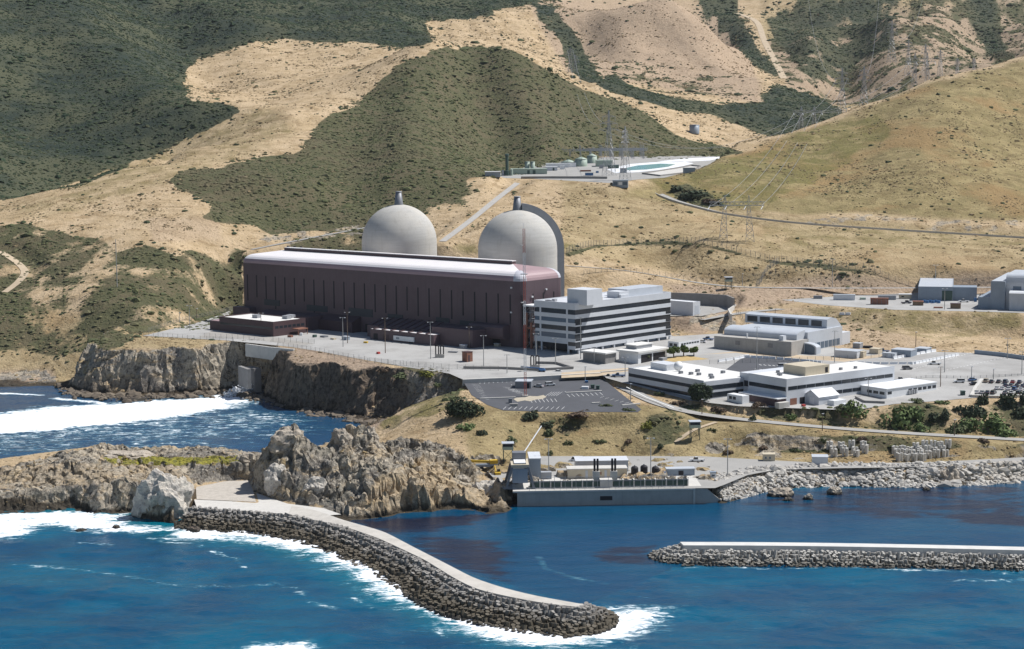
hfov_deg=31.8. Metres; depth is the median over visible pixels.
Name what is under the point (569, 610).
tribar
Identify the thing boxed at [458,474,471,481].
crag
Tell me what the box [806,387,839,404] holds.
gabled shed
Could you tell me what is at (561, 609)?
tribar
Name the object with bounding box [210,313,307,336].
brown office
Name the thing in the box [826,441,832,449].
spare armour block
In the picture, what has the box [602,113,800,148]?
power line
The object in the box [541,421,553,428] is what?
shrub
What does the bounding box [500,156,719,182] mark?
switchyard pavement
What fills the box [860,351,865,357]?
tan shed
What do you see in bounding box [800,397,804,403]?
door
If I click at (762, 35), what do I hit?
canyon track
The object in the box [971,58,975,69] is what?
transmission tower
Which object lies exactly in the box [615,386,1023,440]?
coast road
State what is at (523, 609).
tribar
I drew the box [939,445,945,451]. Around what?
spare armour block
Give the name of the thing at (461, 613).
tribar
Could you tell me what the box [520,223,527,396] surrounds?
lattice mast
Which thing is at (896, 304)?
storage yard pavement
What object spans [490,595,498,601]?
tribar
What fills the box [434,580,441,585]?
tribar
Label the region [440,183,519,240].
gully path
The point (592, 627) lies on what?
tribar
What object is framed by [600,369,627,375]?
kerb wall
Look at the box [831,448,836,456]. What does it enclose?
spare armour block
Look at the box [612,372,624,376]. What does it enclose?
pickup
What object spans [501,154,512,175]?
dark stack
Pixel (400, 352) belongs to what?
yard pavement
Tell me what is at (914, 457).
spare armour block
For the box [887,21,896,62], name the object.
transmission tower
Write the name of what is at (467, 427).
shrub
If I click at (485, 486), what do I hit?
crag
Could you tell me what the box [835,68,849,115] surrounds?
transmission tower
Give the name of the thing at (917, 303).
timber crate
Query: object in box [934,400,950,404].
shrub
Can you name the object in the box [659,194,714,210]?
road
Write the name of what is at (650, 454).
light pole
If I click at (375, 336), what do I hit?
door
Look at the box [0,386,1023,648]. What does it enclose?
sea water
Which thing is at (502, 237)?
containment dome
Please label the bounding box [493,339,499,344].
door
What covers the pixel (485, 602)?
tribar
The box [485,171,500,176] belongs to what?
white shed
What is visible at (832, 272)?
light pole
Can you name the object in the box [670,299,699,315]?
white store
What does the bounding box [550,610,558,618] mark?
tribar
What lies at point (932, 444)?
spare armour block
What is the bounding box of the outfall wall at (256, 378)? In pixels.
[246,366,261,391]
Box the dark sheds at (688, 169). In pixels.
[683,167,694,172]
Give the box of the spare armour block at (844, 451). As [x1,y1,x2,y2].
[842,447,847,456]
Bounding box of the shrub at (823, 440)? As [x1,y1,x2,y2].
[817,437,826,443]
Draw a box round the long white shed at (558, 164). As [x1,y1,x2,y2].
[546,163,569,167]
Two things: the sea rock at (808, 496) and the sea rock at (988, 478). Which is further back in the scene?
the sea rock at (988, 478)
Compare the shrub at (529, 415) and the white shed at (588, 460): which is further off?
the shrub at (529, 415)
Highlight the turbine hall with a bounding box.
[233,246,560,348]
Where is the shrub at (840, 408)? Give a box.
[834,404,844,412]
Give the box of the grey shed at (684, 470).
[665,466,694,475]
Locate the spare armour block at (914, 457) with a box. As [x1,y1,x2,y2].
[911,453,917,461]
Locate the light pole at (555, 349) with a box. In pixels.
[552,338,558,364]
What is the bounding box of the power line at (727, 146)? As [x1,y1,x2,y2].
[617,114,811,147]
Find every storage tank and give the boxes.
[525,161,529,167]
[530,161,534,167]
[561,160,574,162]
[575,157,586,166]
[587,154,596,162]
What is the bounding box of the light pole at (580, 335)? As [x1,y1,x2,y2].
[578,317,583,358]
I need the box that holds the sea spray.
[220,384,253,397]
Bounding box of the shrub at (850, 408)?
[841,399,868,418]
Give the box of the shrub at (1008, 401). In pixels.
[994,391,1017,408]
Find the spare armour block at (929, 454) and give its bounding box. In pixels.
[925,450,931,458]
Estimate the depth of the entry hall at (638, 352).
901.52 m
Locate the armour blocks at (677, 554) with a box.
[647,543,1023,571]
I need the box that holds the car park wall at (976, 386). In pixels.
[970,378,1023,397]
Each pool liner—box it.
[607,161,692,172]
[658,157,719,161]
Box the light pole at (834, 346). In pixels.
[832,331,837,361]
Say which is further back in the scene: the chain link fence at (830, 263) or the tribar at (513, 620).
the chain link fence at (830, 263)
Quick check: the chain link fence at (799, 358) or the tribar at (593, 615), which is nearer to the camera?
the tribar at (593, 615)
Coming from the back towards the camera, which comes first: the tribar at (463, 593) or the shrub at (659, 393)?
the shrub at (659, 393)
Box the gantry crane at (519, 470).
[505,426,541,488]
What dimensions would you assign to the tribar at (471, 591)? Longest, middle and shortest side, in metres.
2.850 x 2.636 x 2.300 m
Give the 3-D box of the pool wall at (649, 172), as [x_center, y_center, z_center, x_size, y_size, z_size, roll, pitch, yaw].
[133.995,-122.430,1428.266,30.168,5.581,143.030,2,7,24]
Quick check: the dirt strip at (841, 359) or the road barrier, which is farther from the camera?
the road barrier
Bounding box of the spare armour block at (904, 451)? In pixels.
[901,448,907,456]
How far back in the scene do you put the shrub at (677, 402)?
797.66 m
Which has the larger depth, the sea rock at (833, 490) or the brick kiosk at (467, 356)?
the brick kiosk at (467, 356)
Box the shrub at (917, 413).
[905,405,924,420]
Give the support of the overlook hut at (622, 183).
on the hills
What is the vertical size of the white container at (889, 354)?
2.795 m
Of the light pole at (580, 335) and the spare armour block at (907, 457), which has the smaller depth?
the spare armour block at (907, 457)
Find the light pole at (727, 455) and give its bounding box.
[724,439,731,474]
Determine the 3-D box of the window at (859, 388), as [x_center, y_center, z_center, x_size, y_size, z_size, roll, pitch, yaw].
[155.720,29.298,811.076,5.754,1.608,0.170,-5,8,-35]
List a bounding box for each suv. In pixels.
[544,381,555,385]
[902,365,912,369]
[954,378,964,382]
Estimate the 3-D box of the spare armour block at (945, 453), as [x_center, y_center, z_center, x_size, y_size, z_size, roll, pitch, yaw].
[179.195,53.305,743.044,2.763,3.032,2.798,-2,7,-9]
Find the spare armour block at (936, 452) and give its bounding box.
[933,449,939,457]
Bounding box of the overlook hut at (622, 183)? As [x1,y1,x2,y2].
[612,180,627,187]
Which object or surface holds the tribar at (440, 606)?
on the curved breakwater at (466, 579)
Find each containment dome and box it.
[362,191,436,255]
[478,196,563,296]
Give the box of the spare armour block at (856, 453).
[853,450,859,456]
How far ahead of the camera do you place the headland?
687.50 m
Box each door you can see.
[373,333,377,339]
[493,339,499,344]
[641,353,651,362]
[653,351,664,360]
[695,305,698,314]
[790,398,796,404]
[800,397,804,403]
[809,397,813,403]
[942,291,952,299]
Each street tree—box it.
[667,345,680,356]
[680,344,688,355]
[689,346,698,355]
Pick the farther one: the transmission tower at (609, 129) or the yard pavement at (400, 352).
the transmission tower at (609, 129)
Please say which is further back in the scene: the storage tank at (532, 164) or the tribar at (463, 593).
the storage tank at (532, 164)
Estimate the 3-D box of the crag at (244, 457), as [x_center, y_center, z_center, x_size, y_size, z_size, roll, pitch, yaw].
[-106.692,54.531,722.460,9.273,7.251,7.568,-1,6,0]
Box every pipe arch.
[435,345,443,357]
[530,355,539,367]
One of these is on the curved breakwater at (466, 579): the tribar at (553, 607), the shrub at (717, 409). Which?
the tribar at (553, 607)
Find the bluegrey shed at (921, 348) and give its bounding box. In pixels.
[915,346,931,352]
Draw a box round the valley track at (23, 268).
[0,251,28,291]
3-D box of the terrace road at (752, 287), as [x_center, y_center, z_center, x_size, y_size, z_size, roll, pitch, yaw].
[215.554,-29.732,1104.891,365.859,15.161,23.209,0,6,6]
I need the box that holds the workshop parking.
[726,356,801,371]
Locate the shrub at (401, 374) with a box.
[393,372,406,379]
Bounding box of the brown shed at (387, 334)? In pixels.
[370,327,439,345]
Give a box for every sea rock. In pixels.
[75,528,86,531]
[128,397,147,401]
[186,525,200,532]
[767,487,793,496]
[782,497,793,500]
[803,493,812,499]
[826,486,841,494]
[939,464,960,480]
[984,476,993,480]
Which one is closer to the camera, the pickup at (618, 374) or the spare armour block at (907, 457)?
the spare armour block at (907, 457)
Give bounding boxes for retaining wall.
[462,372,600,385]
[670,292,734,307]
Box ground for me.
[0,246,1023,515]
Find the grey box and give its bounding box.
[853,342,862,348]
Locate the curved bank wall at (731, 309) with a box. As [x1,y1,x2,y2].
[728,305,734,319]
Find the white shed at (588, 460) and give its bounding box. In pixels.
[574,456,628,470]
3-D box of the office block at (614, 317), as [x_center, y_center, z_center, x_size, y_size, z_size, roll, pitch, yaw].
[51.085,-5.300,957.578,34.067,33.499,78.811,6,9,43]
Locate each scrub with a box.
[0,0,1023,452]
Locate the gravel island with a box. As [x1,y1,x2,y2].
[514,395,545,401]
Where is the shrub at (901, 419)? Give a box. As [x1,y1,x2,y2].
[876,405,911,429]
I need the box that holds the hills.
[0,0,1023,312]
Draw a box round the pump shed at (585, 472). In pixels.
[566,465,627,478]
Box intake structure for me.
[511,458,718,505]
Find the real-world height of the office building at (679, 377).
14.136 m
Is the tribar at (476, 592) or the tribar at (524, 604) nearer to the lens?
the tribar at (524, 604)
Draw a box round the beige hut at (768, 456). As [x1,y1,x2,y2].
[762,452,775,460]
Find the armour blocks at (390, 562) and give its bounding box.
[174,505,429,580]
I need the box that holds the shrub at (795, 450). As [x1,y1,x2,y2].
[790,448,800,452]
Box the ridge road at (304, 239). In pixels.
[252,227,364,249]
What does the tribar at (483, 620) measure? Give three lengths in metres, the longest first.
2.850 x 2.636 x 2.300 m
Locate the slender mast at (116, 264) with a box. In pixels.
[115,239,117,286]
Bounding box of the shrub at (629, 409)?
[621,407,635,410]
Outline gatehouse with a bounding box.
[581,349,617,363]
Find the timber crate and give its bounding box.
[912,301,923,305]
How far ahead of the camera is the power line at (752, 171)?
1343.00 m
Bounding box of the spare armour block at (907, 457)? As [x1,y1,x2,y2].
[903,454,910,461]
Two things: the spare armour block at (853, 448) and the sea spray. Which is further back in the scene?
the sea spray
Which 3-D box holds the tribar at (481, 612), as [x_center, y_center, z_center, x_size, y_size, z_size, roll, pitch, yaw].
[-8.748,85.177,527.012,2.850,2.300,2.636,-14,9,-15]
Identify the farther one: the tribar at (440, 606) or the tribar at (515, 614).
the tribar at (440, 606)
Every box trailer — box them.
[393,335,414,343]
[833,294,854,299]
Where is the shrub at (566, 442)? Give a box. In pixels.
[562,439,573,444]
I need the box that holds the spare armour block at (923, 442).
[921,440,927,447]
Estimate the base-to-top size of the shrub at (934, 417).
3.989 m
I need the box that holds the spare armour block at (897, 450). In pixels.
[894,448,900,456]
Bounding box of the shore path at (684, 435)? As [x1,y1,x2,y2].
[674,421,716,441]
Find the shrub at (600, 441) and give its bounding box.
[592,439,607,443]
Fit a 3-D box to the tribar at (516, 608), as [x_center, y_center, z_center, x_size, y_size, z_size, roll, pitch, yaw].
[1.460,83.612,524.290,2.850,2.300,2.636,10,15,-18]
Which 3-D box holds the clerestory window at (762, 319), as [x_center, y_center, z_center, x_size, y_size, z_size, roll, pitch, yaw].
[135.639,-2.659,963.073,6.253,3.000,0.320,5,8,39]
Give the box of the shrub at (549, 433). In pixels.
[543,429,554,436]
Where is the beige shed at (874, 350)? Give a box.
[869,347,881,353]
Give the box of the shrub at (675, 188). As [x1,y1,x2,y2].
[670,185,684,192]
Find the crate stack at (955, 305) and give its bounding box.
[950,303,960,308]
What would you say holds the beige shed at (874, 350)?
on the yard pavement at (400, 352)
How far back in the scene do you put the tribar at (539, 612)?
519.78 m
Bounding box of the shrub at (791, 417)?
[784,413,797,420]
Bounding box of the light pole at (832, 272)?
[830,259,834,287]
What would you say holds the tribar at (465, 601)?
on the curved breakwater at (466, 579)
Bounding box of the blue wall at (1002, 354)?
[974,350,1023,359]
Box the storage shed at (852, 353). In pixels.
[835,348,863,358]
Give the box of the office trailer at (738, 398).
[727,393,748,403]
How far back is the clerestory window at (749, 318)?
967.85 m
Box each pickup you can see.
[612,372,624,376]
[689,456,704,461]
[928,360,940,364]
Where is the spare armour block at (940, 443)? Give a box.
[937,441,943,447]
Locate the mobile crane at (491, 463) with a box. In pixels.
[471,459,497,468]
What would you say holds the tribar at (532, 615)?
on the curved breakwater at (466, 579)
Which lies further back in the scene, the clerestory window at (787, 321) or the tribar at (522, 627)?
the clerestory window at (787, 321)
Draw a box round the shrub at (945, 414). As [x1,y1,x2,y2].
[940,408,949,420]
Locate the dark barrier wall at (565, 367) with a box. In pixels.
[463,361,573,370]
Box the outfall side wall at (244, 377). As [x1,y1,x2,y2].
[238,366,251,388]
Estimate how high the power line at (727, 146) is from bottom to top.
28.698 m
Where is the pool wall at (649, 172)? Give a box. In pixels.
[642,165,700,175]
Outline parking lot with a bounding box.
[465,378,640,411]
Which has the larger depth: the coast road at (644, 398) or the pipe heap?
the pipe heap
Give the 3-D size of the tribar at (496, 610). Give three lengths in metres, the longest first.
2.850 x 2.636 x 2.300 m
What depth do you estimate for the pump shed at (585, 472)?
701.23 m
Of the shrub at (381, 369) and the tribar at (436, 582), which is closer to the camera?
the tribar at (436, 582)
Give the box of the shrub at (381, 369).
[376,368,389,371]
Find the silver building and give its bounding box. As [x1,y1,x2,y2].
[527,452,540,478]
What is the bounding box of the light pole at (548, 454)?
[545,439,551,470]
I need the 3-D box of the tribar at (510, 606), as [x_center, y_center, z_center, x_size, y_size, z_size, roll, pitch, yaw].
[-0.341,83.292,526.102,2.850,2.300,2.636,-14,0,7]
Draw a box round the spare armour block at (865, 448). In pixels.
[862,444,868,453]
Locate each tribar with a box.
[404,575,412,581]
[404,583,412,588]
[419,593,427,599]
[419,602,428,606]
[420,587,429,592]
[424,582,432,587]
[428,600,437,604]
[429,606,436,611]
[433,570,442,576]
[433,594,440,600]
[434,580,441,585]
[437,572,445,577]
[437,603,446,609]
[438,589,446,597]
[438,596,446,601]
[439,611,448,616]
[441,598,450,603]
[446,613,454,617]
[447,599,455,606]
[448,579,456,586]
[449,608,458,616]
[451,602,460,609]
[451,615,460,619]
[453,582,461,589]
[454,590,461,596]
[456,597,464,603]
[456,610,464,617]
[458,604,467,610]
[461,591,467,598]
[461,598,468,606]
[463,611,470,618]
[464,607,471,612]
[467,587,475,594]
[467,601,475,608]
[467,613,475,619]
[470,595,478,601]
[471,607,480,613]
[474,590,480,597]
[475,596,484,603]
[475,614,484,620]
[476,609,484,615]
[477,604,486,609]
[478,621,487,626]
[480,617,489,622]
[482,599,489,606]
[484,592,492,598]
[485,606,493,613]
[485,610,493,617]
[488,600,494,606]
[489,614,497,619]
[489,619,496,623]
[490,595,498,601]
[494,600,501,607]
[494,607,502,614]
[494,614,503,619]
[494,624,503,628]
[496,618,505,626]
[499,608,508,615]
[502,597,509,603]
[504,610,514,617]
[504,621,512,627]
[505,604,514,609]
[507,598,517,605]
[510,611,520,619]
[510,616,519,624]
[511,622,519,628]
[511,626,518,631]
[513,605,519,611]
[516,600,522,607]
[518,629,527,633]
[519,619,527,624]
[520,607,529,613]
[520,612,529,618]
[520,624,528,629]
[521,600,530,607]
[525,618,535,626]
[527,606,536,613]
[527,612,537,619]
[528,603,536,609]
[528,625,537,631]
[535,602,543,609]
[535,609,543,616]
[535,621,543,629]
[535,626,543,632]
[536,615,544,622]
[542,616,551,622]
[543,603,551,610]
[543,610,551,617]
[543,622,549,627]
[543,627,552,633]
[550,604,558,611]
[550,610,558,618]
[550,622,559,628]
[551,617,559,622]
[556,605,565,613]
[558,613,565,617]
[566,607,573,613]
[568,625,577,632]
[570,632,578,637]
[572,620,580,626]
[574,611,582,616]
[574,627,582,633]
[577,605,586,610]
[580,626,589,632]
[581,611,590,615]
[582,615,591,621]
[583,630,592,635]
[585,620,594,625]
[586,624,595,630]
[589,630,597,634]
[591,613,596,621]
[594,622,601,629]
[595,611,600,620]
[600,626,607,632]
[608,622,616,628]
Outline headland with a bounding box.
[0,423,509,522]
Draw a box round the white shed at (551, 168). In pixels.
[545,166,557,170]
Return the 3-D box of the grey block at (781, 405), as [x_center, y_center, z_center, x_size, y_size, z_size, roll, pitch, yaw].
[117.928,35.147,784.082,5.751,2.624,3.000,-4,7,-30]
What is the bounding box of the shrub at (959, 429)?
[945,423,970,434]
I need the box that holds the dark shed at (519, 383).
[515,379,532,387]
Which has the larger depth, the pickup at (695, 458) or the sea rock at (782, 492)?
the pickup at (695, 458)
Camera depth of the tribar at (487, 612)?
525.09 m
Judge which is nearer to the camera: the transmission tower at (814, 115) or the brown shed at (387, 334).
the brown shed at (387, 334)
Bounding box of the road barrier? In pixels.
[656,193,1023,237]
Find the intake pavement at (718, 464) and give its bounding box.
[487,456,1023,488]
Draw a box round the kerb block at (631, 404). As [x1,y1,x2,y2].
[621,403,640,405]
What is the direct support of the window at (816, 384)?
in the office building at (793, 383)
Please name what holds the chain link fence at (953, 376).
on the yard pavement at (400, 352)
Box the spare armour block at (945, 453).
[942,449,948,456]
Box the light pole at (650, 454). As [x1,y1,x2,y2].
[647,438,654,473]
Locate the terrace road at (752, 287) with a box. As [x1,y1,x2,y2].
[566,265,990,287]
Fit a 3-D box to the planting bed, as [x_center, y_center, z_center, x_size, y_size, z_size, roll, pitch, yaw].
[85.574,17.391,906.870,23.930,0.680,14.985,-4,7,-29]
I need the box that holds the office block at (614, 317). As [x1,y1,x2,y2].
[534,284,670,353]
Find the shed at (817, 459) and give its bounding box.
[811,454,827,464]
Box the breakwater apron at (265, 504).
[194,493,338,514]
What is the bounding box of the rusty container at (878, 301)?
[870,298,888,304]
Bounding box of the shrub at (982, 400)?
[975,393,988,405]
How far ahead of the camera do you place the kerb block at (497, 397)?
814.10 m
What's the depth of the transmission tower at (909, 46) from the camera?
2058.01 m
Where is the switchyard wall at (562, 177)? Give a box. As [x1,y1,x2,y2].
[521,176,606,178]
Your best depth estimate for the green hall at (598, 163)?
1500.48 m
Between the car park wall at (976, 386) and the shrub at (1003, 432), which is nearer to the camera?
the shrub at (1003, 432)
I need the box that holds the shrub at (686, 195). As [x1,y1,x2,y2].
[678,189,707,199]
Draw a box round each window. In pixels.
[220,322,271,329]
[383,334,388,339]
[747,316,756,321]
[760,316,769,322]
[772,317,782,323]
[785,318,795,324]
[788,386,796,389]
[797,385,805,388]
[798,319,808,325]
[806,383,814,387]
[811,320,821,326]
[815,382,823,386]
[824,381,832,385]
[833,380,841,384]
[843,388,851,392]
[850,378,858,381]
[852,387,860,391]
[1013,286,1020,289]
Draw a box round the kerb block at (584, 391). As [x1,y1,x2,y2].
[566,390,601,392]
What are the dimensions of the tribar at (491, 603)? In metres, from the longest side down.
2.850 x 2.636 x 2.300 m
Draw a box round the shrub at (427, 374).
[419,371,434,377]
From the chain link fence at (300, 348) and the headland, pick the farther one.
the chain link fence at (300, 348)
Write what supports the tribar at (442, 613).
on the curved breakwater at (466, 579)
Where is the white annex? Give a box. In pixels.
[668,338,699,346]
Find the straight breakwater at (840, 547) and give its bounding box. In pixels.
[680,542,1023,565]
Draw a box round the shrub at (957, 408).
[952,406,962,411]
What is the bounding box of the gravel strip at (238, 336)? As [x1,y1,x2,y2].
[198,331,312,345]
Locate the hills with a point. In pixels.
(208, 236)
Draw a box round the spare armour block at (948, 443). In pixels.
[945,439,951,447]
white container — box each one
[827,398,845,405]
[882,352,896,357]
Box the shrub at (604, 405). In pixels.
[598,404,612,406]
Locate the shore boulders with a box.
[714,459,1023,501]
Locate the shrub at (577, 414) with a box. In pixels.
[564,410,588,418]
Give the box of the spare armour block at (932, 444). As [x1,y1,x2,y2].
[930,440,935,448]
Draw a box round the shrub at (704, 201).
[701,198,719,203]
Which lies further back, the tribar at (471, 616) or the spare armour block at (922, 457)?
the spare armour block at (922, 457)
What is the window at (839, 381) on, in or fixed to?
in the office building at (793, 383)
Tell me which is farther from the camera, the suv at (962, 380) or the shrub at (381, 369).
the shrub at (381, 369)
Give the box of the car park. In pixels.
[894,354,1023,381]
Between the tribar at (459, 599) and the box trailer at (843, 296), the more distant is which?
the box trailer at (843, 296)
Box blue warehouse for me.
[978,270,1023,310]
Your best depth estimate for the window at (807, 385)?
793.90 m
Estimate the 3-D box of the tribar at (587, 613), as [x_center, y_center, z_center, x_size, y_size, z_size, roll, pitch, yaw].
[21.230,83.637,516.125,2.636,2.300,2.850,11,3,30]
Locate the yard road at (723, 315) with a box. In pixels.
[701,308,783,319]
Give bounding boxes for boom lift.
[521,366,545,371]
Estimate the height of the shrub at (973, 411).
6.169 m
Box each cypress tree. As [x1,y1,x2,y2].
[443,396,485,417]
[687,383,713,402]
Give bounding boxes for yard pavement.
[144,311,1023,409]
[786,293,1023,312]
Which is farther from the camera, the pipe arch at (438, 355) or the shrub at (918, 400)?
the pipe arch at (438, 355)
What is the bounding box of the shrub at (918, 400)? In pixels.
[908,398,924,402]
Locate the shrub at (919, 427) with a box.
[912,422,931,432]
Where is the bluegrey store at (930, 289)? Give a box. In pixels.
[918,277,976,300]
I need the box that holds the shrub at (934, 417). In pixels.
[928,412,939,421]
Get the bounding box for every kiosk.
[462,351,472,361]
[709,471,715,477]
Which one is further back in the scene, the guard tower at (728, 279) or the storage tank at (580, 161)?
the storage tank at (580, 161)
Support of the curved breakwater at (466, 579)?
in the sea water at (100, 582)
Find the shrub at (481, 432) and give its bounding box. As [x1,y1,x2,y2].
[476,429,487,435]
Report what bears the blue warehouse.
on the storage yard pavement at (896, 304)
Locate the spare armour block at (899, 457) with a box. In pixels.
[896,452,902,461]
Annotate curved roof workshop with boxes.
[714,312,849,355]
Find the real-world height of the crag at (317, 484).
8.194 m
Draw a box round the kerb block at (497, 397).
[480,397,515,398]
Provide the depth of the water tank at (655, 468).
703.72 m
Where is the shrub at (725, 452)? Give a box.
[722,449,733,454]
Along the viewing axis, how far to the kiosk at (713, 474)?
698.76 m
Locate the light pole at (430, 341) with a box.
[427,322,432,358]
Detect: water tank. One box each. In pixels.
[631,465,637,474]
[640,464,647,473]
[652,465,658,472]
[689,124,698,133]
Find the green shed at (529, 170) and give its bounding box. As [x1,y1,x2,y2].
[511,168,546,173]
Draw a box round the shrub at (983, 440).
[977,438,989,443]
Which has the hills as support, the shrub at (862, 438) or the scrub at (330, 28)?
the scrub at (330, 28)
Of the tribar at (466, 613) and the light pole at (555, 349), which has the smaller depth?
the tribar at (466, 613)
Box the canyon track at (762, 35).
[736,13,786,77]
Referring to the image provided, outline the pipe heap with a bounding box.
[813,295,821,298]
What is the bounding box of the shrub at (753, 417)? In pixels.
[748,414,756,421]
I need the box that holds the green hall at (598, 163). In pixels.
[595,160,612,166]
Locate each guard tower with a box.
[501,441,513,462]
[688,420,700,439]
[724,276,732,287]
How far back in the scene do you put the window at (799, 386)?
790.81 m
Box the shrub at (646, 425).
[640,420,652,428]
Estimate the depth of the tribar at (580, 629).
508.97 m
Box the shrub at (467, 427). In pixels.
[455,423,475,431]
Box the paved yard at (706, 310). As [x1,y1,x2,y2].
[670,304,735,315]
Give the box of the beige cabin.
[899,294,911,298]
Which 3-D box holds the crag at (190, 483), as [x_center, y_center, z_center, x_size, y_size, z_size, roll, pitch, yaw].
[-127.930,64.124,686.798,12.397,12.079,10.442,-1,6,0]
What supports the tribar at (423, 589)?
on the curved breakwater at (466, 579)
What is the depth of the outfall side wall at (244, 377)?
954.40 m
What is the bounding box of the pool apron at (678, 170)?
[650,166,696,174]
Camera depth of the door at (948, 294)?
1055.87 m
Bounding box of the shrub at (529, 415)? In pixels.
[522,410,538,420]
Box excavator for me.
[494,465,500,474]
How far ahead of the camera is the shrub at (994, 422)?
770.85 m
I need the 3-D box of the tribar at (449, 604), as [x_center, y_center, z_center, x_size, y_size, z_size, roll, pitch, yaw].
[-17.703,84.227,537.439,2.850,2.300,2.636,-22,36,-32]
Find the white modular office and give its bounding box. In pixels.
[860,378,937,398]
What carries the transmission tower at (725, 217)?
on the hills
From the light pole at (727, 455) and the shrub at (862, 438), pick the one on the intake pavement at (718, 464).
the light pole at (727, 455)
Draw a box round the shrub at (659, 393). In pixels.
[653,390,665,395]
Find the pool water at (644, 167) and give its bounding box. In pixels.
[627,164,674,169]
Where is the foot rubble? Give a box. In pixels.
[54,383,384,424]
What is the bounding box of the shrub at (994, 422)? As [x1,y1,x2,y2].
[968,412,1007,433]
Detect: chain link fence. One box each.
[143,331,448,389]
[150,307,228,330]
[204,333,314,343]
[330,355,498,370]
[567,237,778,260]
[586,265,995,286]
[709,353,901,363]
[757,258,777,283]
[781,255,880,272]
[897,373,1022,379]
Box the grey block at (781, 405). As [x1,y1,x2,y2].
[775,401,789,408]
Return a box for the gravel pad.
[196,480,255,501]
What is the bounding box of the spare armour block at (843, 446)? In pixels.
[840,445,846,452]
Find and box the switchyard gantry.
[559,144,646,158]
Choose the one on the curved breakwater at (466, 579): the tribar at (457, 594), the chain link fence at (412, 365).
the tribar at (457, 594)
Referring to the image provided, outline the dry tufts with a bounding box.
[0,0,1023,518]
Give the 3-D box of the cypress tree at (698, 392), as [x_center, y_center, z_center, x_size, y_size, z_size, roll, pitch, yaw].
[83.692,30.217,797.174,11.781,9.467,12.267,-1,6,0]
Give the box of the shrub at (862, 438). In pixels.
[856,436,868,441]
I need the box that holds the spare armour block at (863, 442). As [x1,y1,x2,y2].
[860,440,866,448]
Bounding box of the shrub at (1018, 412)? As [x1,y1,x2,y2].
[1012,406,1023,418]
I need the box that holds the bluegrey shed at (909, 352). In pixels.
[891,347,916,356]
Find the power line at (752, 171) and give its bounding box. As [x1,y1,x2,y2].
[713,115,792,204]
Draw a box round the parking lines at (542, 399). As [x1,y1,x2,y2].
[474,382,622,408]
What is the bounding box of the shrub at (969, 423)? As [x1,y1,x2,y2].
[956,416,978,429]
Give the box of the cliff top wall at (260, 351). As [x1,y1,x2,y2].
[245,344,294,359]
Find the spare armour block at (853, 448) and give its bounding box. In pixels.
[851,446,857,453]
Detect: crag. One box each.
[103,450,155,459]
[131,468,192,519]
[178,476,194,492]
[236,451,253,462]
[263,463,287,495]
[269,426,303,453]
[302,476,327,493]
[330,428,352,448]
[363,426,378,442]
[401,455,413,463]
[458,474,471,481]
[472,480,500,494]
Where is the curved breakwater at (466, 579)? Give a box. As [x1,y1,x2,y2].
[289,506,583,606]
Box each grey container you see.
[460,344,466,348]
[878,295,895,299]
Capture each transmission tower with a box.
[566,47,573,70]
[598,110,617,175]
[619,126,630,179]
[707,195,763,241]
[793,107,822,129]
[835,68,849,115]
[858,66,869,104]
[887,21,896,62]
[904,39,912,75]
[907,53,935,87]
[921,44,929,75]
[937,50,943,75]
[955,58,960,73]
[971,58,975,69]
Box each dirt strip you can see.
[561,368,627,377]
[701,351,881,361]
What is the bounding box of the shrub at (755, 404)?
[751,401,767,408]
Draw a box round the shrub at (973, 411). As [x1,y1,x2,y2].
[958,404,987,417]
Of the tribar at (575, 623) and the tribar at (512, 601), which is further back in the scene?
the tribar at (512, 601)
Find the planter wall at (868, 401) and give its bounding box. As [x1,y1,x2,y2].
[855,396,884,403]
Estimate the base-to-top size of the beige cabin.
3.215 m
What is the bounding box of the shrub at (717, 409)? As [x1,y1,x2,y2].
[710,406,726,412]
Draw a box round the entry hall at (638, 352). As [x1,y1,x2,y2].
[616,341,668,363]
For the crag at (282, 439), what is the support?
on the headland
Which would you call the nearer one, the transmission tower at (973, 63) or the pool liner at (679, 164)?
the pool liner at (679, 164)
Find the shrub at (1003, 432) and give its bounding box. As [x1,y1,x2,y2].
[993,426,1018,437]
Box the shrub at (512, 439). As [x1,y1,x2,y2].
[507,436,517,443]
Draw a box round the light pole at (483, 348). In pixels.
[480,335,485,365]
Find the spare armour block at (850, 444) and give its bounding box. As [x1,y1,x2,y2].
[848,440,854,448]
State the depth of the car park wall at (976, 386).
803.01 m
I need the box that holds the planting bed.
[664,356,705,361]
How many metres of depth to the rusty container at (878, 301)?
1038.47 m
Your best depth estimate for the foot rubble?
957.81 m
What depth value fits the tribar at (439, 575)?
558.80 m
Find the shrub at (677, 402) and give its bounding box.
[669,400,686,404]
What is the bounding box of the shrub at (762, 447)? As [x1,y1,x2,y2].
[758,445,767,449]
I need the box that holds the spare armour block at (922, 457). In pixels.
[919,453,925,461]
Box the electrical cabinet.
[541,471,551,478]
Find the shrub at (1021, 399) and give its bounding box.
[1019,391,1023,405]

